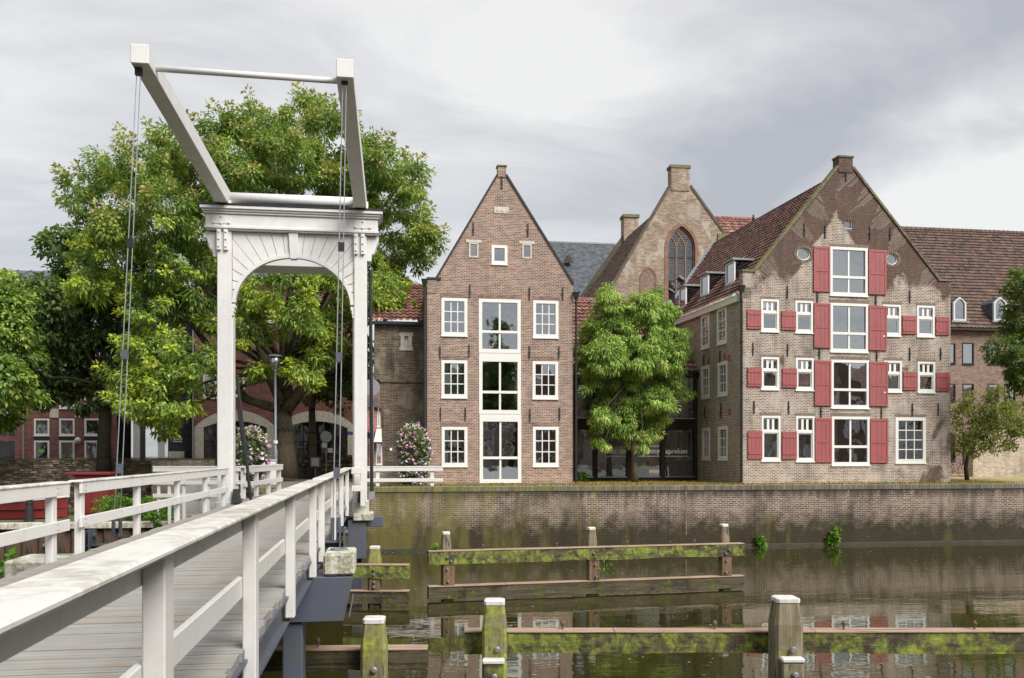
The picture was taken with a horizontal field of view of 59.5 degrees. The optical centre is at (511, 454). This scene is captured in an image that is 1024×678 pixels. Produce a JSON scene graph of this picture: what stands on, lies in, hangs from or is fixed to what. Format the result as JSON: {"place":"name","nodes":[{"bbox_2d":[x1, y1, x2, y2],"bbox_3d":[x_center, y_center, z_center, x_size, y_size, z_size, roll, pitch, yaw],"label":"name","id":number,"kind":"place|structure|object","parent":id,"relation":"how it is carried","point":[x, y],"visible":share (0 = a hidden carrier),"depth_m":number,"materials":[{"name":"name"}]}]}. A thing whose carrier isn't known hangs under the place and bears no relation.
{"place":"outdoors","nodes":[
{"label":"outdoors","id":0,"kind":"place"},
{"bbox_2d":[0,547,18,575],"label":"weed","id":1,"kind":"object","parent":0,"point":[12,551],"visible":0.6,"depth_m":14.92,"materials":[{"name":"green plant"}]},
{"bbox_2d":[261,457,426,486],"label":"street","id":2,"kind":"structure","parent":0,"point":[287,482],"depth_m":43.90,"materials":[{"name":"stone"}]},
{"bbox_2d":[49,81,451,477],"bbox_3d":[-13.447,-9.371,45.420,20.590,21.213,10.879,0,0,-8],"label":"flowering tree","id":3,"kind":"object","parent":2,"relation":"on","point":[285,143],"visible":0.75,"depth_m":43.75,"materials":[{"name":"green plant"}]},
{"bbox_2d":[267,354,282,463],"bbox_3d":[-11.304,-1.712,42.818,0.740,6.183,0.740,0,0,-8],"label":"street lamp","id":4,"kind":"object","parent":2,"relation":"on","point":[275,364],"visible":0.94,"depth_m":42.77,"materials":[{"name":"grey metal"}]},
{"bbox_2d":[310,457,319,477],"bbox_3d":[-10.828,0.760,49.344,0.520,1.239,0.320,0,0,-8],"label":"sign","id":5,"kind":"object","parent":2,"relation":"on","point":[314,462],"visible":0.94,"depth_m":49.20,"materials":[{"name":"grey metal"}]},
{"bbox_2d":[291,454,352,478],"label":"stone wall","id":6,"kind":"structure","parent":2,"relation":"on","point":[303,462],"depth_m":50.97,"materials":[{"name":"stone"}]},
{"bbox_2d":[320,431,332,473],"bbox_3d":[-10.267,0.038,49.623,0.673,2.685,0.100,0,0,-8],"label":"road sign","id":7,"kind":"object","parent":2,"relation":"on","point":[325,436],"visible":0.93,"depth_m":49.59,"materials":[{"name":"metal"}]},
{"bbox_2d":[296,292,373,478],"bbox_3d":[-9.857,-4.200,50.706,5.366,11.159,5.545,0,0,-8],"label":"street tree","id":8,"kind":"object","parent":2,"relation":"on","point":[328,394],"visible":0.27,"depth_m":49.76,"materials":[{"name":"green plant"}]},
{"bbox_2d":[367,377,379,465],"bbox_3d":[-6.443,-1.099,41.128,0.760,4.957,0.145,0,0,-8],"label":"round mirror","id":9,"kind":"object","parent":2,"relation":"on","point":[376,387],"visible":0.5,"depth_m":41.09,"materials":[{"name":"metal"}]},
{"bbox_2d":[369,471,415,483],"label":"planter wall","id":10,"kind":"structure","parent":2,"relation":"on","point":[389,474],"depth_m":41.20,"materials":[{"name":"brick"}]},
{"bbox_2d":[367,466,442,485],"bbox_3d":[-4.588,0.932,38.400,3.257,0.856,0.220,0,0,-8],"label":"fence","id":11,"kind":"object","parent":2,"relation":"on","point":[378,479],"visible":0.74,"depth_m":38.31,"materials":[{"name":"white paint"}]},
{"bbox_2d":[0,542,1023,677],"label":"canal water","id":12,"kind":"structure","parent":0,"point":[932,589],"depth_m":24.02,"materials":[{"name":"liquid"}]},
{"bbox_2d":[0,521,173,557],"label":"sheet pile bank","id":13,"kind":"structure","parent":12,"relation":"in","point":[65,542],"depth_m":36.11,"materials":[{"name":"brown metal"}]},
{"bbox_2d":[0,507,173,522],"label":"landing","id":14,"kind":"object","parent":13,"relation":"on","point":[71,513],"depth_m":38.16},
{"bbox_2d":[0,267,53,435],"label":"linden tree","id":15,"kind":"object","parent":14,"relation":"on","point":[17,372],"visible":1,"depth_m":42.21,"materials":[{"name":"green plant"}]},
{"bbox_2d":[24,500,34,521],"bbox_3d":[-19.940,2.210,37.004,0.400,1.120,0.400,0,0,-8],"label":"bollard","id":16,"kind":"object","parent":14,"relation":"on","point":[29,510],"visible":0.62,"depth_m":36.88,"materials":[{"name":"black metal"}]},
{"bbox_2d":[0,495,69,518],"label":"red hull","id":17,"kind":"object","parent":14,"relation":"on","point":[14,510],"visible":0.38,"depth_m":38.05,"materials":[{"name":"paint"}]},
{"bbox_2d":[0,220,157,471],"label":"linden tree","id":18,"kind":"object","parent":14,"relation":"on","point":[80,346],"visible":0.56,"depth_m":46.20,"materials":[{"name":"green plant"}]},
{"bbox_2d":[65,472,121,515],"bbox_3d":[-19.331,1.791,41.446,1.948,1.959,1.900,0,0,-8],"label":"red cabin","id":19,"kind":"object","parent":14,"relation":"on","point":[89,498],"visible":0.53,"depth_m":40.65,"materials":[{"name":"paint"}]},
{"bbox_2d":[75,478,90,512],"bbox_3d":[-19.448,1.866,40.594,0.667,1.569,0.049,0,0,-8],"label":"door","id":20,"kind":"structure","parent":19,"relation":"in","point":[87,495],"depth_m":40.62,"materials":[{"name":"red paint"}]},
{"bbox_2d":[91,490,106,512],"bbox_3d":[-18.748,1.866,40.696,0.667,1.569,0.049,0,0,-8],"label":"door","id":21,"kind":"structure","parent":19,"relation":"in","point":[99,494],"depth_m":40.68,"materials":[{"name":"red paint"}]},
{"bbox_2d":[0,458,254,506],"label":"stone wall","id":22,"kind":"structure","parent":14,"relation":"on","point":[15,471],"depth_m":47.08,"materials":[{"name":"stone"}]},
{"bbox_2d":[91,493,173,520],"bbox_3d":[-15.922,2.340,37.931,3.574,1.511,1.905,0,0,-8],"label":"hedge","id":23,"kind":"object","parent":14,"relation":"on","point":[110,505],"visible":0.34,"depth_m":37.64,"materials":[{"name":"green plant"}]},
{"bbox_2d":[151,458,215,501],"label":"brick wall","id":24,"kind":"structure","parent":14,"relation":"on","point":[182,462],"depth_m":47.51,"materials":[{"name":"grey brick"}]},
{"bbox_2d":[153,466,240,523],"bbox_3d":[-12.345,1.616,35.228,3.356,2.308,0.220,0,0,-8],"label":"fence","id":25,"kind":"object","parent":14,"relation":"on","point":[159,495],"visible":0.56,"depth_m":35.06,"materials":[{"name":"white paint"}]},
{"bbox_2d":[148,507,166,527],"bbox_3d":[-13.718,2.489,34.777,0.748,0.985,0.818,0,0,-29],"label":"weed","id":26,"kind":"object","parent":13,"relation":"attached to","point":[155,523],"visible":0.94,"depth_m":34.77,"materials":[{"name":"green plant"}]},
{"bbox_2d":[180,476,216,519],"bbox_3d":[-12.585,1.789,36.163,1.631,1.962,0.900,0,0,-8],"label":"railing","id":27,"kind":"object","parent":13,"relation":"on","point":[193,507],"visible":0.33,"depth_m":35.78,"materials":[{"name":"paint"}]},
{"bbox_2d":[4,547,356,677],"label":"pier","id":28,"kind":"structure","parent":12,"relation":"in","point":[325,597],"depth_m":12.69,"materials":[{"name":"concrete"}]},
{"bbox_2d":[0,480,323,677],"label":"approach span","id":29,"kind":"object","parent":28,"relation":"on","point":[179,601],"visible":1,"depth_m":6.16,"materials":[{"name":"white paint"}]},
{"bbox_2d":[263,615,427,677],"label":"timber fender","id":30,"kind":"object","parent":12,"relation":"in","point":[374,654],"visible":0.83,"depth_m":13.76,"materials":[{"name":"wood"}]},
{"bbox_2d":[342,511,382,588],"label":"portal pier","id":31,"kind":"structure","parent":12,"relation":"in","point":[356,524],"depth_m":25.15,"materials":[{"name":"metal"}]},
{"bbox_2d":[68,467,351,571],"bbox_3d":[-5.431,1.093,18.792,4.210,1.465,12.337,0,0,-8],"label":"drawbridge span","id":32,"kind":"object","parent":31,"relation":"on","point":[271,530],"visible":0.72,"depth_m":15.47,"materials":[{"name":"white paint"}]},
{"bbox_2d":[351,467,364,505],"bbox_3d":[-4.262,0.898,24.835,0.376,1.089,0.380,0,0,-8],"label":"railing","id":33,"kind":"object","parent":32,"relation":"attached to","point":[361,472],"visible":1,"depth_m":24.88,"materials":[{"name":"white paint"}]},
{"bbox_2d":[198,202,382,512],"bbox_3d":[-6.158,-2.620,25.306,4.998,8.560,0.990,0,0,-8],"label":"bridge portal","id":34,"kind":"object","parent":31,"relation":"on","point":[245,241],"visible":0.98,"depth_m":24.98,"materials":[{"name":"paint"}]},
{"bbox_2d":[130,44,367,274],"bbox_3d":[-5.837,-6.697,22.948,4.282,1.405,13.900,0,0,-8],"label":"balance frame","id":35,"kind":"object","parent":34,"relation":"on","point":[157,84],"visible":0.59,"depth_m":19.53,"materials":[{"name":"paint"}]},
{"bbox_2d":[111,67,142,536],"bbox_3d":[-6.702,-2.775,15.615,0.188,8.336,0.881,0,0,1],"label":"lifting rod","id":36,"kind":"object","parent":35,"relation":"hanging from","point":[130,244],"visible":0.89,"depth_m":15.56,"materials":[{"name":"metal"}]},
{"bbox_2d":[330,81,347,540],"bbox_3d":[-3.053,-2.762,15.842,0.188,8.466,1.457,0,0,-6],"label":"lifting rod","id":37,"kind":"object","parent":35,"relation":"hanging from","point":[336,471],"visible":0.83,"depth_m":15.69,"materials":[{"name":"metal"}]},
{"bbox_2d":[368,270,374,499],"bbox_3d":[-4.085,-2.022,26.033,0.198,6.665,0.180,0,0,-8],"label":"pole","id":38,"kind":"object","parent":34,"relation":"attached to","point":[371,494],"visible":1,"depth_m":25.99,"materials":[{"name":"black paint"}]},
{"bbox_2d":[228,487,352,512],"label":"road","id":39,"kind":"structure","parent":31,"relation":"on","point":[304,500],"depth_m":28.94,"materials":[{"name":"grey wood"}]},
{"bbox_2d":[235,376,251,500],"bbox_3d":[-7.684,-0.409,25.711,0.488,3.682,0.090,0,0,-8],"label":"drive rod","id":40,"kind":"object","parent":39,"relation":"on","point":[241,426],"visible":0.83,"depth_m":25.67,"materials":[{"name":"black paint"}]},
{"bbox_2d":[239,464,282,498],"bbox_3d":[-8.468,0.870,30.501,0.220,1.020,5.722,0,0,-3],"label":"fence","id":41,"kind":"object","parent":39,"relation":"on","point":[256,470],"visible":0.86,"depth_m":29.64,"materials":[{"name":"white paint"}]},
{"bbox_2d":[348,545,409,607],"bbox_3d":[-3.653,4.042,24.343,1.776,3.077,0.685,0,0,3],"label":"timber fender","id":42,"kind":"object","parent":12,"relation":"in","point":[375,570],"visible":0.81,"depth_m":24.09,"materials":[{"name":"wood"}]},
{"bbox_2d":[427,524,744,600],"bbox_3d":[2.325,3.864,26.474,9.712,3.432,0.680,0,0,-14],"label":"timber fender","id":43,"kind":"object","parent":12,"relation":"in","point":[724,550],"visible":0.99,"depth_m":26.20,"materials":[{"name":"wood"}]},
{"bbox_2d":[598,558,613,579],"bbox_3d":[2.720,3.352,26.407,0.645,0.898,0.525,0,0,-24],"label":"weed","id":44,"kind":"object","parent":43,"relation":"attached to","point":[605,566],"visible":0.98,"depth_m":26.41,"materials":[{"name":"green plant"}]},
{"bbox_2d":[464,595,1023,677],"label":"timber fender","id":45,"kind":"object","parent":12,"relation":"in","point":[785,640],"visible":1,"depth_m":14.98,"materials":[{"name":"wood"}]},
{"bbox_2d":[0,0,1023,456],"label":"sky","id":46,"kind":"structure","parent":0,"point":[586,105],"materials":[{"name":"grey"}]},
{"bbox_2d":[549,241,658,468],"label":"slate roofed hall","id":47,"kind":"structure","parent":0,"point":[582,262],"depth_m":89.09,"materials":[{"name":"grey brick"}]},
{"bbox_2d":[239,469,1023,487],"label":"quay ground","id":48,"kind":"structure","parent":0,"point":[655,472],"depth_m":49.37,"materials":[{"name":"grey stone"}]},
{"bbox_2d":[235,425,273,488],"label":"flower tower","id":49,"kind":"structure","parent":48,"relation":"on","point":[258,457],"depth_m":37.92,"materials":[{"name":"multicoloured plant"}]},
{"bbox_2d":[367,372,382,472],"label":"pink alley house","id":50,"kind":"structure","parent":48,"relation":"on","point":[377,435],"depth_m":65.24,"materials":[{"name":"brick"}]},
{"bbox_2d":[372,284,422,465],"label":"dark brick building","id":51,"kind":"structure","parent":48,"relation":"on","point":[398,361],"depth_m":42.67,"materials":[{"name":"brick"}]},
{"bbox_2d":[399,332,412,350],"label":"slit window","id":52,"kind":"structure","parent":51,"relation":"in","point":[406,338],"depth_m":42.71,"materials":[{"name":"stone"}]},
{"bbox_2d":[390,421,432,485],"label":"flower tower","id":53,"kind":"structure","parent":48,"relation":"on","point":[406,457],"depth_m":39.65,"materials":[{"name":"multicoloured plant"}]},
{"bbox_2d":[417,164,579,484],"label":"gabled house","id":54,"kind":"structure","parent":48,"relation":"on","point":[499,294],"depth_m":41.51,"materials":[{"name":"brick"}]},
{"bbox_2d":[441,298,467,336],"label":"window","id":55,"kind":"structure","parent":54,"relation":"in","point":[443,334],"depth_m":41.06,"materials":[{"name":"paint"}]},
{"bbox_2d":[441,360,467,398],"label":"window","id":56,"kind":"structure","parent":54,"relation":"in","point":[453,376],"depth_m":41.12,"materials":[{"name":"paint"}]},
{"bbox_2d":[442,427,467,466],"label":"window","id":57,"kind":"structure","parent":54,"relation":"in","point":[446,440],"depth_m":41.10,"materials":[{"name":"paint"}]},
{"bbox_2d":[491,245,507,265],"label":"window","id":58,"kind":"structure","parent":54,"relation":"in","point":[504,247],"depth_m":41.36,"materials":[{"name":"paint"}]},
{"bbox_2d":[479,298,520,352],"bbox_3d":[-0.570,-5.928,41.417,1.958,2.492,0.125,0,0,-9],"label":"window","id":59,"kind":"structure","parent":54,"relation":"in","point":[518,332],"depth_m":41.40,"materials":[{"name":"paint"}]},
{"bbox_2d":[479,358,520,413],"bbox_3d":[-0.558,-3.157,41.419,1.958,2.577,0.125,0,0,-9],"label":"window","id":60,"kind":"structure","parent":54,"relation":"in","point":[518,360],"depth_m":41.40,"materials":[{"name":"paint"}]},
{"bbox_2d":[479,418,520,482],"bbox_3d":[-0.552,-0.177,41.496,1.946,3.003,0.275,0,0,-9],"label":"window","id":61,"kind":"structure","parent":54,"relation":"in","point":[487,457],"depth_m":41.49,"materials":[{"name":"paint"}]},
{"bbox_2d":[532,361,558,399],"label":"window","id":62,"kind":"structure","parent":54,"relation":"in","point":[534,397],"depth_m":41.70,"materials":[{"name":"paint"}]},
{"bbox_2d":[532,427,558,466],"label":"window","id":63,"kind":"structure","parent":54,"relation":"in","point":[538,440],"depth_m":41.76,"materials":[{"name":"paint"}]},
{"bbox_2d":[533,300,558,338],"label":"window","id":64,"kind":"structure","parent":54,"relation":"in","point":[535,336],"depth_m":41.71,"materials":[{"name":"paint"}]},
{"bbox_2d":[573,281,697,482],"bbox_3d":[6.292,-3.470,44.106,7.151,9.711,4.201,0,0,-21],"label":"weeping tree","id":65,"kind":"object","parent":48,"relation":"on","point":[633,407],"visible":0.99,"depth_m":43.33,"materials":[{"name":"green plant"}]},
{"bbox_2d":[573,297,698,480],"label":"glass pavilion","id":66,"kind":"structure","parent":48,"relation":"on","point":[589,459],"depth_m":46.83,"materials":[{"name":"glass"}]},
{"bbox_2d":[577,374,592,480],"bbox_3d":[3.674,-1.365,46.175,0.973,5.491,0.475,0,0,-8],"label":"window frame","id":67,"kind":"structure","parent":66,"relation":"in","point":[583,405],"depth_m":46.39,"materials":[{"name":"metal"}]},
{"bbox_2d":[598,375,626,480],"bbox_3d":[5.143,-1.365,46.389,1.547,5.491,0.475,0,0,-8],"label":"window frame","id":68,"kind":"structure","parent":66,"relation":"in","point":[609,478],"depth_m":46.28,"materials":[{"name":"metal"}]},
{"bbox_2d":[638,476,660,480],"bbox_3d":[6.942,-1.365,46.530,1.564,5.491,0.235,0,0,-8],"label":"window frame","id":69,"kind":"structure","parent":66,"relation":"in","point":[641,478],"depth_m":46.50,"materials":[{"name":"metal"}]},
{"bbox_2d":[665,376,694,480],"bbox_3d":[8.738,-1.365,46.791,1.596,5.491,0.235,0,0,-8],"label":"window frame","id":70,"kind":"structure","parent":66,"relation":"in","point":[677,423],"depth_m":46.74,"materials":[{"name":"metal"}]},
{"bbox_2d":[577,164,731,446],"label":"church gable","id":71,"kind":"structure","parent":48,"relation":"on","point":[673,236],"depth_m":62.38,"materials":[{"name":"brick"}]},
{"bbox_2d":[367,480,1020,486],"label":"grass","id":72,"kind":"structure","parent":48,"relation":"on","point":[648,483],"depth_m":40.98,"materials":[{"name":"green plant"}]},
{"bbox_2d":[573,479,1023,484],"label":"fallen leaves","id":73,"kind":"object","parent":48,"relation":"on","point":[735,483],"visible":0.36,"depth_m":43.19,"materials":[{"name":"brown plant"}]},
{"bbox_2d":[665,155,952,483],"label":"gabled warehouse","id":74,"kind":"structure","parent":48,"relation":"on","point":[835,271],"depth_m":42.88,"materials":[{"name":"brick"}]},
{"bbox_2d":[700,313,709,350],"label":"window","id":75,"kind":"structure","parent":74,"relation":"in","point":[705,319],"depth_m":45.92,"materials":[{"name":"paint"}]},
{"bbox_2d":[700,365,709,399],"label":"window","id":76,"kind":"structure","parent":74,"relation":"in","point":[705,370],"depth_m":45.90,"materials":[{"name":"paint"}]},
{"bbox_2d":[702,428,709,460],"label":"window","id":77,"kind":"structure","parent":74,"relation":"in","point":[705,431],"depth_m":45.75,"materials":[{"name":"paint"}]},
{"bbox_2d":[716,306,726,345],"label":"window","id":78,"kind":"structure","parent":74,"relation":"in","point":[722,312],"depth_m":43.85,"materials":[{"name":"paint"}]},
{"bbox_2d":[717,361,727,396],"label":"window","id":79,"kind":"structure","parent":74,"relation":"in","point":[722,366],"depth_m":43.75,"materials":[{"name":"paint"}]},
{"bbox_2d":[717,426,727,460],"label":"window","id":80,"kind":"structure","parent":74,"relation":"in","point":[722,430],"depth_m":43.73,"materials":[{"name":"paint"}]},
{"bbox_2d":[760,299,779,332],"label":"window","id":81,"kind":"structure","parent":74,"relation":"in","point":[763,312],"depth_m":41.83,"materials":[{"name":"paint"}]},
{"bbox_2d":[761,357,779,390],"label":"window","id":82,"kind":"structure","parent":74,"relation":"in","point":[764,370],"depth_m":41.85,"materials":[{"name":"paint"}]},
{"bbox_2d":[761,416,780,461],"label":"window","id":83,"kind":"structure","parent":74,"relation":"in","point":[765,420],"depth_m":41.90,"materials":[{"name":"paint"}]},
{"bbox_2d":[795,300,813,333],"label":"window","id":84,"kind":"structure","parent":74,"relation":"in","point":[798,304],"depth_m":42.19,"materials":[{"name":"paint"}]},
{"bbox_2d":[795,358,814,390],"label":"window","id":85,"kind":"structure","parent":74,"relation":"in","point":[811,371],"depth_m":42.19,"materials":[{"name":"paint"}]},
{"bbox_2d":[796,416,814,461],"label":"window","id":86,"kind":"structure","parent":74,"relation":"in","point":[802,422],"depth_m":42.23,"materials":[{"name":"paint"}]},
{"bbox_2d":[830,246,868,296],"bbox_3d":[16.011,-8.670,42.619,2.004,2.348,0.160,0,0,-11],"label":"window","id":87,"kind":"structure","parent":74,"relation":"in","point":[843,294],"depth_m":42.61,"materials":[{"name":"paint"}]},
{"bbox_2d":[830,303,868,353],"bbox_3d":[16.031,-6.000,42.623,2.018,2.363,0.160,0,0,-11],"label":"window","id":88,"kind":"structure","parent":74,"relation":"in","point":[832,350],"depth_m":42.62,"materials":[{"name":"paint"}]},
{"bbox_2d":[831,360,869,408],"bbox_3d":[16.056,-3.323,42.704,2.018,2.339,0.310,0,0,-11],"label":"window","id":89,"kind":"structure","parent":74,"relation":"in","point":[835,389],"depth_m":42.65,"materials":[{"name":"paint"}]},
{"bbox_2d":[831,416,870,465],"bbox_3d":[16.089,-0.620,42.710,2.032,2.363,0.310,0,0,-11],"label":"window","id":90,"kind":"structure","parent":74,"relation":"in","point":[834,462],"depth_m":42.64,"materials":[{"name":"paint"}]},
{"bbox_2d":[883,304,901,336],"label":"window","id":91,"kind":"structure","parent":74,"relation":"in","point":[889,317],"depth_m":43.06,"materials":[{"name":"paint"}]},
{"bbox_2d":[884,361,902,392],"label":"window","id":92,"kind":"structure","parent":74,"relation":"in","point":[890,373],"depth_m":43.08,"materials":[{"name":"paint"}]},
{"bbox_2d":[895,417,926,463],"bbox_3d":[19.201,-0.666,43.307,1.676,2.248,0.310,0,0,-11],"label":"window","id":93,"kind":"structure","parent":74,"relation":"in","point":[899,430],"depth_m":43.27,"materials":[{"name":"paint"}]},
{"bbox_2d":[916,305,935,337],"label":"window","id":94,"kind":"structure","parent":74,"relation":"in","point":[919,318],"depth_m":43.38,"materials":[{"name":"paint"}]},
{"bbox_2d":[917,362,935,393],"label":"window","id":95,"kind":"structure","parent":74,"relation":"in","point":[924,374],"depth_m":43.39,"materials":[{"name":"paint"}]},
{"bbox_2d":[901,226,1023,473],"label":"long brick house","id":96,"kind":"structure","parent":48,"relation":"on","point":[974,264],"depth_m":66.74,"materials":[{"name":"brown brick"}]},
{"bbox_2d":[962,343,974,364],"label":"window","id":97,"kind":"structure","parent":96,"relation":"in","point":[966,347],"depth_m":63.56,"materials":[{"name":"white glass"}]},
{"bbox_2d":[951,383,1023,480],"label":"tree","id":98,"kind":"object","parent":48,"relation":"on","point":[993,422],"visible":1,"depth_m":47.10,"materials":[{"name":"green plant"}]},
{"bbox_2d":[965,427,1023,476],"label":"garden wall","id":99,"kind":"structure","parent":48,"relation":"on","point":[1005,464],"depth_m":55.98,"materials":[{"name":"brick"}]},
{"bbox_2d":[977,267,1023,397],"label":"linden tree","id":100,"kind":"object","parent":48,"relation":"on","point":[1008,356],"visible":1,"depth_m":41.99,"materials":[{"name":"green plant"}]},
{"bbox_2d":[251,483,1023,552],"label":"quay wall","id":101,"kind":"structure","parent":0,"point":[418,518],"depth_m":39.86,"materials":[{"name":"brick"}]},
{"bbox_2d":[753,534,767,546],"bbox_3d":[11.085,3.994,40.194,0.678,1.003,0.771,0,0,-35],"label":"weed","id":102,"kind":"object","parent":101,"relation":"attached to","point":[759,539],"visible":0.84,"depth_m":40.06,"materials":[{"name":"green plant"}]},
{"bbox_2d":[824,522,841,545],"bbox_3d":[14.601,3.685,40.717,0.836,1.231,0.796,0,0,-8],"label":"weed","id":103,"kind":"object","parent":101,"relation":"attached to","point":[837,531],"visible":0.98,"depth_m":40.60,"materials":[{"name":"green plant"}]},
{"bbox_2d":[714,216,774,310],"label":"red roofed building","id":104,"kind":"structure","parent":0,"point":[729,224],"depth_m":79.17,"materials":[{"name":"red tile"}]},
{"label":"upper ground","id":105,"kind":"structure","parent":0,"visible":0},
{"bbox_2d":[0,269,130,457],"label":"row house","id":106,"kind":"structure","parent":105,"relation":"on","point":[57,431],"depth_m":54.79,"materials":[{"name":"red brick"}]},
{"bbox_2d":[59,441,74,457],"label":"window","id":107,"kind":"structure","parent":106,"relation":"in","point":[66,448],"depth_m":54.86,"materials":[{"name":"glass"}]},
{"bbox_2d":[59,419,74,435],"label":"window","id":108,"kind":"structure","parent":106,"relation":"in","point":[63,423],"depth_m":54.70,"materials":[{"name":"paint"}]},
{"bbox_2d":[84,419,97,435],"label":"window","id":109,"kind":"structure","parent":106,"relation":"in","point":[90,425],"depth_m":55.06,"materials":[{"name":"paint"}]},
{"bbox_2d":[119,287,194,457],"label":"entrance block","id":110,"kind":"structure","parent":105,"relation":"on","point":[181,447],"depth_m":57.00,"materials":[{"name":"white paint"}]},
{"bbox_2d":[191,244,352,475],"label":"arched house","id":111,"kind":"structure","parent":105,"relation":"on","point":[204,437],"depth_m":56.60,"materials":[{"name":"red brick"}]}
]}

